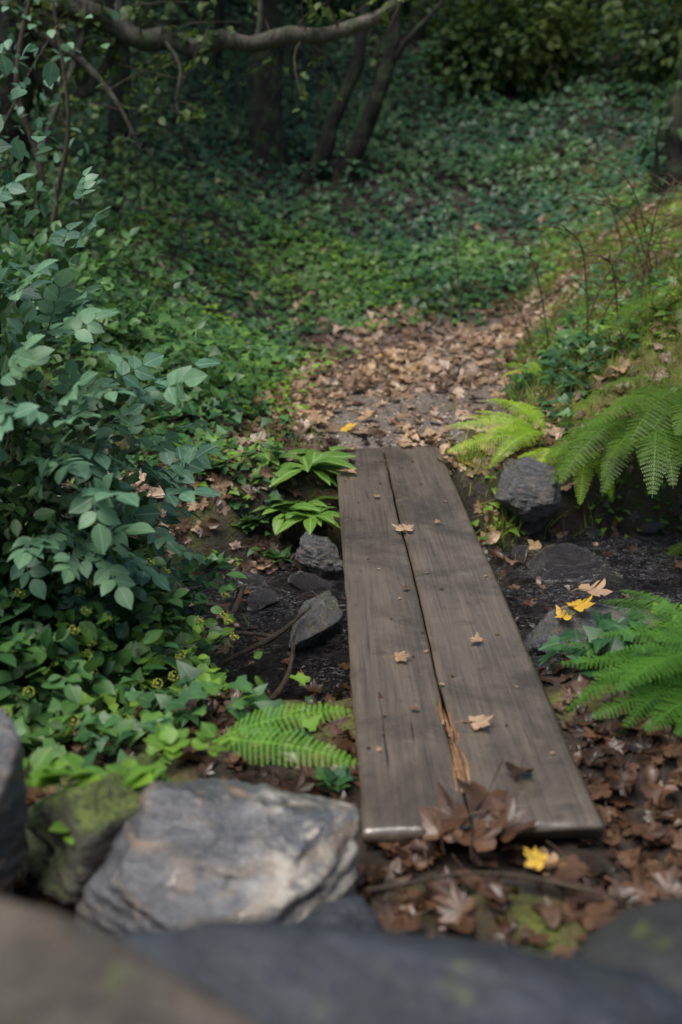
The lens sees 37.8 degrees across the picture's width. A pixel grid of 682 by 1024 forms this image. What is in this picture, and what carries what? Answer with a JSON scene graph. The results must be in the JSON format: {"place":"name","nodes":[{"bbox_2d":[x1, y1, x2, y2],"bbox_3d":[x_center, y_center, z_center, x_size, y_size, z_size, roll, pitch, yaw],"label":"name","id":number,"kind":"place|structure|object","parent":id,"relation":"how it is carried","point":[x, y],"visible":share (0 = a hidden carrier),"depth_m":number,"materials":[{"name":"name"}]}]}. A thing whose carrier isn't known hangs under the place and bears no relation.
{"place":"outdoors","nodes":[
{"label":"outdoors","id":0,"kind":"place"},
{"bbox_2d":[1,0,681,955],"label":"ground","id":1,"kind":"structure","parent":0,"point":[223,534],"depth_m":5.49,"materials":[{"name":"soil"}]},
{"bbox_2d":[0,707,29,898],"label":"rock","id":2,"kind":"object","parent":1,"relation":"on","point":[14,849],"visible":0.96,"depth_m":1.89,"materials":[{"name":"stone"}]},
{"bbox_2d":[0,0,58,370],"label":"sapling","id":3,"kind":"object","parent":1,"relation":"on","point":[17,150],"visible":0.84,"depth_m":3.21,"materials":[{"name":"green plant"}]},
{"bbox_2d":[0,0,66,278],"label":"sapling","id":4,"kind":"object","parent":1,"relation":"on","point":[26,15],"visible":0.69,"depth_m":6.50,"materials":[{"name":"green plant"}]},
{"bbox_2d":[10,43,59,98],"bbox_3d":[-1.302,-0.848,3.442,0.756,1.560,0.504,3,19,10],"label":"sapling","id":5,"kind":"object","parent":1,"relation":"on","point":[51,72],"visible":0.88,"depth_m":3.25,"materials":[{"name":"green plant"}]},
{"bbox_2d":[0,6,118,204],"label":"sapling","id":6,"kind":"object","parent":1,"relation":"on","point":[63,47],"visible":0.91,"depth_m":5.65,"materials":[{"name":"green plant"}]},
{"bbox_2d":[30,0,109,284],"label":"sapling","id":7,"kind":"object","parent":1,"relation":"on","point":[56,158],"visible":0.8,"depth_m":6.16,"materials":[{"name":"green plant"}]},
{"bbox_2d":[0,149,165,288],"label":"shrub","id":8,"kind":"object","parent":1,"relation":"on","point":[67,205],"visible":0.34,"depth_m":6.93,"materials":[{"name":"green plant"}]},
{"bbox_2d":[34,12,142,99],"bbox_3d":[-4.437,-5.710,11.129,4.322,3.438,2.678,0,19,0],"label":"shrub","id":9,"kind":"object","parent":1,"relation":"on","point":[50,50],"visible":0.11,"depth_m":11.36,"materials":[{"name":"green plant"}]},
{"bbox_2d":[19,753,160,905],"bbox_3d":[-0.509,0.665,2.183,0.410,0.362,0.423,-14,24,-36],"label":"rock","id":10,"kind":"object","parent":1,"relation":"on","point":[93,816],"visible":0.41,"depth_m":1.98,"materials":[{"name":"stone"}]},
{"bbox_2d":[24,747,69,786],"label":"seedling","id":11,"kind":"object","parent":10,"relation":"on","point":[39,759],"visible":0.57,"depth_m":2.10,"materials":[{"name":"green plant"}]},
{"bbox_2d":[26,753,107,789],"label":"seedling","id":12,"kind":"object","parent":10,"relation":"on","point":[85,775],"visible":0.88,"depth_m":2.09,"materials":[{"name":"green plant"}]},
{"bbox_2d":[105,759,166,789],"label":"seedling","id":13,"kind":"object","parent":10,"relation":"on","point":[139,775],"visible":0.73,"depth_m":2.10,"materials":[{"name":"green plant"}]},
{"bbox_2d":[143,722,189,759],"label":"seedling","id":14,"kind":"object","parent":10,"relation":"on","point":[168,734],"visible":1,"depth_m":2.25,"materials":[{"name":"green plant"}]},
{"bbox_2d":[0,558,189,754],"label":"ivy bush","id":15,"kind":"object","parent":1,"relation":"on","point":[43,649],"visible":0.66,"depth_m":2.73,"materials":[{"name":"green plant"}]},
{"bbox_2d":[0,114,219,627],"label":"shrub","id":16,"kind":"object","parent":1,"relation":"on","point":[99,539],"visible":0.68,"depth_m":3.05,"materials":[{"name":"green plant"}]},
{"bbox_2d":[0,332,220,636],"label":"shrub","id":17,"kind":"object","parent":1,"relation":"on","point":[183,468],"visible":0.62,"depth_m":3.04,"materials":[{"name":"green plant"}]},
{"bbox_2d":[103,0,130,155],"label":"tree","id":18,"kind":"object","parent":1,"relation":"on","point":[116,121],"visible":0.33,"depth_m":9.93,"materials":[{"name":"brown plant"}]},
{"bbox_2d":[0,463,247,709],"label":"ivy bush","id":19,"kind":"object","parent":1,"relation":"on","point":[140,612],"visible":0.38,"depth_m":3.10,"materials":[{"name":"green plant"}]},
{"bbox_2d":[0,212,253,434],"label":"shrub","id":20,"kind":"object","parent":1,"relation":"on","point":[127,317],"visible":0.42,"depth_m":5.49,"materials":[{"name":"green plant"}]},
{"bbox_2d":[0,896,255,1023],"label":"rock","id":21,"kind":"object","parent":1,"relation":"on","point":[56,968],"visible":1,"depth_m":0.87,"materials":[{"name":"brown stone"}]},
{"bbox_2d":[3,586,264,744],"bbox_3d":[-0.689,0.506,3.126,0.927,0.565,0.971,11,22,29],"label":"young bush","id":22,"kind":"object","parent":1,"relation":"on","point":[202,660],"visible":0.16,"depth_m":3.06,"materials":[{"name":"green plant"}]},
{"bbox_2d":[0,0,405,225],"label":"tree","id":23,"kind":"object","parent":1,"relation":"on","point":[121,29],"visible":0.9,"depth_m":7.40,"materials":[{"name":"green plant"}]},
{"bbox_2d":[191,722,238,756],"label":"seedling","id":24,"kind":"object","parent":1,"relation":"on","point":[201,740],"visible":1,"depth_m":2.26,"materials":[{"name":"green plant"}]},
{"bbox_2d":[74,778,360,932],"bbox_3d":[-0.249,0.732,2.017,0.586,0.342,0.482,2,18,-4],"label":"rock","id":25,"kind":"object","parent":1,"relation":"on","point":[182,853],"visible":0.71,"depth_m":1.91,"materials":[{"name":"stone"}]},
{"bbox_2d":[210,0,225,67],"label":"tree","id":26,"kind":"object","parent":1,"relation":"on","point":[220,6],"visible":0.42,"depth_m":11.88,"materials":[{"name":"brown plant"}]},
{"bbox_2d":[237,511,274,529],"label":"ivy plant","id":27,"kind":"object","parent":1,"relation":"on","point":[254,518],"visible":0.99,"depth_m":4.76,"materials":[{"name":"green plant"}]},
{"bbox_2d":[241,0,291,172],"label":"tree","id":28,"kind":"object","parent":1,"relation":"on","point":[265,83],"visible":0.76,"depth_m":10.25,"materials":[{"name":"brown plant"}]},
{"bbox_2d":[251,450,298,469],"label":"dock plant","id":29,"kind":"object","parent":1,"relation":"on","point":[268,461],"visible":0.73,"depth_m":4.98,"materials":[{"name":"green plant"}]},
{"bbox_2d":[247,498,319,533],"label":"dock plant","id":30,"kind":"object","parent":1,"relation":"on","point":[277,523],"visible":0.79,"depth_m":4.76,"materials":[{"name":"green plant"}]},
{"bbox_2d":[212,703,358,767],"bbox_3d":[-0.133,0.528,2.354,0.356,0.081,0.176,0,19,0],"label":"fern","id":31,"kind":"object","parent":1,"relation":"on","point":[336,752],"visible":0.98,"depth_m":2.35,"materials":[{"name":"plant"}]},
{"bbox_2d":[281,769,313,793],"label":"fallen leaf","id":32,"kind":"object","parent":1,"relation":"on","point":[300,787],"visible":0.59,"depth_m":2.42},
{"bbox_2d":[271,496,337,527],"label":"dock plant","id":33,"kind":"object","parent":1,"relation":"on","point":[315,502],"visible":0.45,"depth_m":4.79,"materials":[{"name":"green plant"}]},
{"bbox_2d":[276,502,339,534],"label":"dock plant","id":34,"kind":"object","parent":1,"relation":"on","point":[325,515],"visible":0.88,"depth_m":4.69,"materials":[{"name":"green plant"}]},
{"bbox_2d":[269,450,355,490],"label":"dock plant","id":35,"kind":"object","parent":1,"relation":"on","point":[319,464],"visible":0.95,"depth_m":4.88,"materials":[{"name":"green plant"}]},
{"bbox_2d":[313,761,352,791],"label":"ivy plant","id":36,"kind":"object","parent":1,"relation":"on","point":[338,776],"visible":0.98,"depth_m":2.47,"materials":[{"name":"green plant"}]},
{"bbox_2d":[0,150,681,446],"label":"ivy ground cover","id":37,"kind":"object","parent":1,"relation":"on","point":[201,343],"visible":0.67,"depth_m":8.60,"materials":[{"name":"green plant"}]},
{"bbox_2d":[0,299,681,768],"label":"undergrowth","id":38,"kind":"object","parent":1,"relation":"on","point":[152,715],"visible":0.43,"depth_m":2.87,"materials":[{"name":"green plant"}]},
{"bbox_2d":[300,895,382,928],"bbox_3d":[-0.025,0.814,1.796,0.247,0.194,0.189,-3,19,-10],"label":"rock","id":39,"kind":"object","parent":1,"relation":"on","point":[356,911],"visible":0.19,"depth_m":1.80,"materials":[{"name":"grey stone"}]},
{"bbox_2d":[13,378,681,957],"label":"leaf litter","id":40,"kind":"object","parent":1,"relation":"on","point":[573,906],"visible":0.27,"depth_m":2.51,"materials":[{"name":"plant"}]},
{"bbox_2d":[378,898,442,929],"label":"fallen leaf","id":41,"kind":"object","parent":40,"relation":"on","point":[380,917],"visible":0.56,"depth_m":1.98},
{"bbox_2d":[371,894,400,925],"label":"fallen leaf","id":42,"kind":"object","parent":41,"relation":"on","point":[389,907],"visible":0.89,"depth_m":1.99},
{"bbox_2d":[417,857,448,900],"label":"fallen leaf","id":43,"kind":"object","parent":40,"relation":"on","point":[436,887],"visible":0.79,"depth_m":2.04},
{"bbox_2d":[446,811,507,859],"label":"fallen leaf","id":44,"kind":"object","parent":40,"relation":"on","point":[484,840],"visible":0.94,"depth_m":2.17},
{"bbox_2d":[366,871,620,898],"bbox_3d":[0.301,0.743,1.989,0.502,0.018,0.058,1,19,2],"label":"stick","id":45,"kind":"object","parent":40,"relation":"on","point":[439,877],"visible":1,"depth_m":1.99,"materials":[{"name":"wood"}]},
{"bbox_2d":[543,866,583,892],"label":"fallen leaf","id":46,"kind":"object","parent":40,"relation":"on","point":[569,877],"visible":0.77,"depth_m":2.03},
{"bbox_2d":[546,841,591,874],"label":"fallen leaf","id":47,"kind":"object","parent":40,"relation":"on","point":[573,860],"visible":0.95,"depth_m":2.10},
{"bbox_2d":[561,901,621,929],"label":"fallen leaf","id":48,"kind":"object","parent":40,"relation":"on","point":[592,920],"visible":0.91,"depth_m":1.91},
{"bbox_2d":[586,779,636,799],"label":"fallen leaf","id":49,"kind":"object","parent":40,"relation":"on","point":[599,792],"visible":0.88,"depth_m":2.43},
{"bbox_2d":[622,861,670,905],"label":"fallen leaf","id":50,"kind":"object","parent":40,"relation":"on","point":[644,884],"visible":0.61,"depth_m":2.06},
{"bbox_2d":[629,819,663,839],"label":"fallen leaf","id":51,"kind":"object","parent":40,"relation":"on","point":[649,833],"visible":1,"depth_m":2.28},
{"bbox_2d":[641,762,678,805],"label":"fallen leaf","id":52,"kind":"object","parent":40,"relation":"on","point":[654,791],"visible":1,"depth_m":2.38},
{"bbox_2d":[649,863,681,898],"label":"fallen leaf","id":53,"kind":"object","parent":40,"relation":"on","point":[669,884],"visible":0.74,"depth_m":2.10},
{"bbox_2d":[14,176,681,781],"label":"undergrowth","id":54,"kind":"object","parent":1,"relation":"on","point":[214,678],"visible":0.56,"depth_m":6.69,"materials":[{"name":"green plant"}]},
{"bbox_2d":[17,176,681,573],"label":"leaf litter","id":55,"kind":"object","parent":1,"relation":"on","point":[409,336],"visible":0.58,"depth_m":6.59,"materials":[{"name":"plant"}]},
{"bbox_2d":[28,0,679,244],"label":"ivy ground cover","id":56,"kind":"object","parent":1,"relation":"on","point":[470,147],"visible":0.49,"depth_m":10.88,"materials":[{"name":"plant"}]},
{"bbox_2d":[293,0,444,185],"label":"tree","id":57,"kind":"object","parent":1,"relation":"on","point":[395,47],"visible":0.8,"depth_m":10.21,"materials":[{"name":"brown plant"}]},
{"bbox_2d":[291,0,455,27],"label":"shrub","id":58,"kind":"object","parent":1,"relation":"on","point":[348,3],"visible":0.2,"depth_m":14.52,"materials":[{"name":"green plant"}]},
{"bbox_2d":[374,857,412,892],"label":"fallen leaf","id":59,"kind":"object","parent":1,"relation":"on","point":[395,865],"visible":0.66,"depth_m":2.13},
{"bbox_2d":[107,919,681,1023],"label":"rock","id":60,"kind":"object","parent":1,"relation":"on","point":[256,971],"visible":0.88,"depth_m":1.07,"materials":[{"name":"grey stone"}]},
{"bbox_2d":[383,914,422,931],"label":"fallen leaf","id":61,"kind":"object","parent":1,"relation":"on","point":[409,924],"visible":0.81,"depth_m":1.94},
{"bbox_2d":[391,843,426,875],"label":"fallen leaf","id":62,"kind":"object","parent":1,"relation":"on","point":[421,864],"visible":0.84,"depth_m":2.19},
{"bbox_2d":[406,0,429,47],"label":"tree","id":63,"kind":"object","parent":1,"relation":"on","point":[420,35],"visible":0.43,"depth_m":13.76,"materials":[{"name":"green plant"}]},
{"bbox_2d":[407,839,434,864],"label":"fallen leaf","id":64,"kind":"object","parent":1,"relation":"on","point":[428,858],"visible":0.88,"depth_m":2.20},
{"bbox_2d":[410,841,440,856],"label":"fallen leaf","id":65,"kind":"object","parent":1,"relation":"on","point":[434,846],"visible":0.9,"depth_m":2.21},
{"bbox_2d":[417,805,466,855],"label":"fallen leaf","id":66,"kind":"object","parent":65,"relation":"on","point":[432,826],"visible":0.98,"depth_m":2.20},
{"bbox_2d":[275,286,578,460],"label":"gravel","id":67,"kind":"structure","parent":1,"relation":"on","point":[370,401],"depth_m":6.23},
{"bbox_2d":[245,184,681,547],"bbox_3d":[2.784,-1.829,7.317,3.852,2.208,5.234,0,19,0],"label":"grass","id":68,"kind":"structure","parent":1,"relation":"on","point":[593,311],"depth_m":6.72,"materials":[{"name":"plant"}]},
{"bbox_2d":[431,881,498,929],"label":"fallen leaf","id":69,"kind":"object","parent":1,"relation":"on","point":[459,901],"visible":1,"depth_m":1.96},
{"bbox_2d":[335,446,603,844],"bbox_3d":[0.282,0.243,3.793,0.604,0.151,3.250,0,19,-1],"label":"footbridge","id":70,"kind":"object","parent":1,"relation":"on","point":[411,764],"visible":0.95,"depth_m":2.94,"materials":[{"name":"brown wood"}]},
{"bbox_2d":[419,782,504,835],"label":"fallen leaf","id":71,"kind":"object","parent":70,"relation":"on","point":[453,814],"visible":0.93,"depth_m":2.25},
{"bbox_2d":[455,759,509,816],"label":"fallen leaf","id":72,"kind":"object","parent":70,"relation":"on","point":[476,792],"visible":0.97,"depth_m":2.30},
{"bbox_2d":[465,789,537,841],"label":"fallen leaf","id":73,"kind":"object","parent":70,"relation":"on","point":[511,819],"visible":0.84,"depth_m":2.22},
{"bbox_2d":[446,398,544,467],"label":"fern","id":74,"kind":"object","parent":1,"relation":"on","point":[525,433],"visible":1,"depth_m":5.16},
{"bbox_2d":[481,870,532,912],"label":"fallen leaf","id":75,"kind":"object","parent":1,"relation":"on","point":[489,891],"visible":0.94,"depth_m":1.96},
{"bbox_2d":[460,279,555,354],"bbox_3d":[1.100,-1.303,6.825,0.678,0.576,0.365,0,19,0],"label":"dead fern","id":76,"kind":"object","parent":1,"relation":"on","point":[523,319],"visible":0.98,"depth_m":6.77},
{"bbox_2d":[399,0,634,106],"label":"shrub","id":77,"kind":"object","parent":1,"relation":"on","point":[486,34],"visible":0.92,"depth_m":12.53,"materials":[{"name":"green plant"}]},
{"bbox_2d":[494,232,548,346],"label":"dead fern","id":78,"kind":"object","parent":1,"relation":"on","point":[541,294],"visible":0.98,"depth_m":6.40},
{"bbox_2d":[494,456,562,522],"bbox_3d":[0.940,-0.120,4.981,0.326,0.348,0.324,0,18,-18],"label":"rock","id":79,"kind":"object","parent":1,"relation":"on","point":[526,491],"visible":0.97,"depth_m":4.88,"materials":[{"name":"grey stone"}]},
{"bbox_2d":[523,847,564,869],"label":"fallen leaf","id":80,"kind":"object","parent":1,"relation":"on","point":[538,863],"visible":1,"depth_m":2.00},
{"bbox_2d":[438,203,681,422],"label":"undergrowth","id":81,"kind":"object","parent":1,"relation":"on","point":[634,290],"visible":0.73,"depth_m":6.16,"materials":[{"name":"green plant"}]},
{"bbox_2d":[518,446,613,502],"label":"fern","id":82,"kind":"object","parent":1,"relation":"on","point":[584,458],"visible":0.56,"depth_m":4.93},
{"bbox_2d":[530,223,628,344],"bbox_3d":[1.314,-1.242,5.619,0.570,0.761,0.374,0,19,0],"label":"dead fern","id":83,"kind":"object","parent":1,"relation":"on","point":[580,245],"visible":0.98,"depth_m":5.57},
{"bbox_2d":[570,247,641,326],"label":"dead fern","id":84,"kind":"object","parent":1,"relation":"on","point":[605,259],"visible":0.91,"depth_m":5.59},
{"bbox_2d":[580,876,642,914],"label":"fallen leaf","id":85,"kind":"object","parent":1,"relation":"on","point":[619,889],"visible":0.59,"depth_m":2.02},
{"bbox_2d":[543,402,681,495],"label":"fern","id":86,"kind":"object","parent":1,"relation":"on","point":[613,425],"visible":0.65,"depth_m":4.72,"materials":[{"name":"plant"}]},
{"bbox_2d":[549,590,681,736],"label":"fern","id":87,"kind":"object","parent":1,"relation":"on","point":[663,662],"visible":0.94,"depth_m":2.68,"materials":[{"name":"plant"}]},
{"bbox_2d":[560,181,670,284],"bbox_3d":[1.715,-1.734,6.298,0.719,0.692,0.273,0,19,0],"label":"dead fern","id":88,"kind":"object","parent":1,"relation":"on","point":[637,249],"visible":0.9,"depth_m":6.29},
{"bbox_2d":[574,189,665,287],"bbox_3d":[1.697,-1.661,6.170,0.574,0.654,0.257,5,20,13],"label":"dead fern","id":89,"kind":"object","parent":1,"relation":"on","point":[620,207],"visible":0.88,"depth_m":6.13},
{"bbox_2d":[560,0,681,103],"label":"shrub","id":90,"kind":"object","parent":1,"relation":"on","point":[648,41],"visible":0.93,"depth_m":11.81,"materials":[{"name":"green plant"}]},
{"bbox_2d":[580,256,661,331],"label":"dead fern","id":91,"kind":"object","parent":1,"relation":"on","point":[622,285],"visible":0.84,"depth_m":5.67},
{"bbox_2d":[582,148,661,273],"bbox_3d":[1.812,-1.947,6.551,0.564,0.843,0.318,0,19,0],"label":"dead fern","id":92,"kind":"object","parent":1,"relation":"on","point":[625,178],"visible":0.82,"depth_m":6.46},
{"bbox_2d":[565,376,681,463],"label":"fern","id":93,"kind":"object","parent":1,"relation":"on","point":[675,392],"visible":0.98,"depth_m":4.73,"materials":[{"name":"plant"}]},
{"bbox_2d":[568,214,681,330],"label":"dead fern","id":94,"kind":"object","parent":1,"relation":"on","point":[608,273],"visible":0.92,"depth_m":5.91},
{"bbox_2d":[604,798,645,809],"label":"fallen leaf","id":95,"kind":"object","parent":1,"relation":"on","point":[623,802],"visible":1,"depth_m":2.42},
{"bbox_2d":[609,754,639,796],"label":"fallen leaf","id":96,"kind":"object","parent":95,"relation":"on","point":[618,780],"visible":1,"depth_m":2.43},
{"bbox_2d":[572,897,681,991],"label":"rock","id":97,"kind":"object","parent":1,"relation":"on","point":[647,938],"visible":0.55,"depth_m":1.21,"materials":[{"name":"stone"}]},
{"bbox_2d":[602,285,681,338],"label":"fern","id":98,"kind":"object","parent":1,"relation":"on","point":[642,302],"visible":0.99,"depth_m":5.41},
{"bbox_2d":[621,171,681,313],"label":"dead fern","id":99,"kind":"object","parent":1,"relation":"on","point":[651,234],"visible":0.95,"depth_m":5.65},
{"bbox_2d":[633,57,681,195],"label":"tree","id":100,"kind":"object","parent":1,"relation":"on","point":[667,141],"visible":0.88,"depth_m":8.88,"materials":[{"name":"brown plant"}]},
{"bbox_2d":[156,533,681,701],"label":"bed","id":101,"kind":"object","parent":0,"point":[643,567],"depth_m":4.39,"materials":[{"name":"soil"}]},
{"bbox_2d":[233,571,269,596],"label":"rock","id":102,"kind":"object","parent":101,"relation":"in","point":[252,582],"visible":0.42,"depth_m":4.48,"materials":[{"name":"stone"}]},
{"bbox_2d":[213,606,311,672],"bbox_3d":[-0.318,0.518,3.756,0.597,0.157,0.075,-17,25,-39],"label":"stick","id":103,"kind":"object","parent":101,"relation":"on","point":[266,640],"visible":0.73,"depth_m":3.73,"materials":[{"name":"wood"}]},
{"bbox_2d":[247,587,279,611],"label":"stone","id":104,"kind":"object","parent":101,"relation":"in","point":[264,597],"visible":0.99,"depth_m":4.36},
{"bbox_2d":[269,637,295,700],"bbox_3d":[-0.214,0.601,3.643,0.070,0.068,0.518,5,20,13],"label":"stick","id":105,"kind":"object","parent":101,"relation":"on","point":[278,690],"visible":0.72,"depth_m":3.61,"materials":[{"name":"wood"}]},
{"bbox_2d":[288,570,331,590],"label":"stone","id":106,"kind":"object","parent":101,"relation":"in","point":[304,581],"visible":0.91,"depth_m":4.55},
{"bbox_2d":[288,590,343,648],"bbox_3d":[-0.123,0.478,4.040,0.170,0.198,0.456,23,31,12],"label":"rock","id":107,"kind":"object","parent":101,"relation":"in","point":[321,616],"visible":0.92,"depth_m":4.01,"materials":[{"name":"grey stone"}]},
{"bbox_2d":[295,531,342,577],"bbox_3d":[-0.092,0.208,4.628,0.245,0.218,0.163,15,21,7],"label":"rock","id":108,"kind":"object","parent":101,"relation":"in","point":[318,556],"visible":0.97,"depth_m":4.57,"materials":[{"name":"grey stone"}]},
{"bbox_2d":[519,517,548,533],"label":"stone","id":109,"kind":"object","parent":101,"relation":"in","point":[532,527],"visible":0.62,"depth_m":5.04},
{"bbox_2d":[527,543,622,585],"bbox_3d":[1.063,0.305,4.666,0.487,0.234,0.357,-6,20,-16],"label":"rock","id":110,"kind":"object","parent":101,"relation":"in","point":[569,564],"visible":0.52,"depth_m":4.60,"materials":[{"name":"stone"}]},
{"bbox_2d":[571,578,612,596],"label":"fallen leaf","id":111,"kind":"object","parent":101,"relation":"on","point":[598,590],"visible":0.98,"depth_m":4.00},
{"bbox_2d":[524,603,661,655],"bbox_3d":[1.028,0.506,4.029,0.678,0.300,0.428,-7,20,-28],"label":"rock","id":112,"kind":"object","parent":101,"relation":"in","point":[545,629],"visible":0.34,"depth_m":3.90,"materials":[{"name":"grey stone"}]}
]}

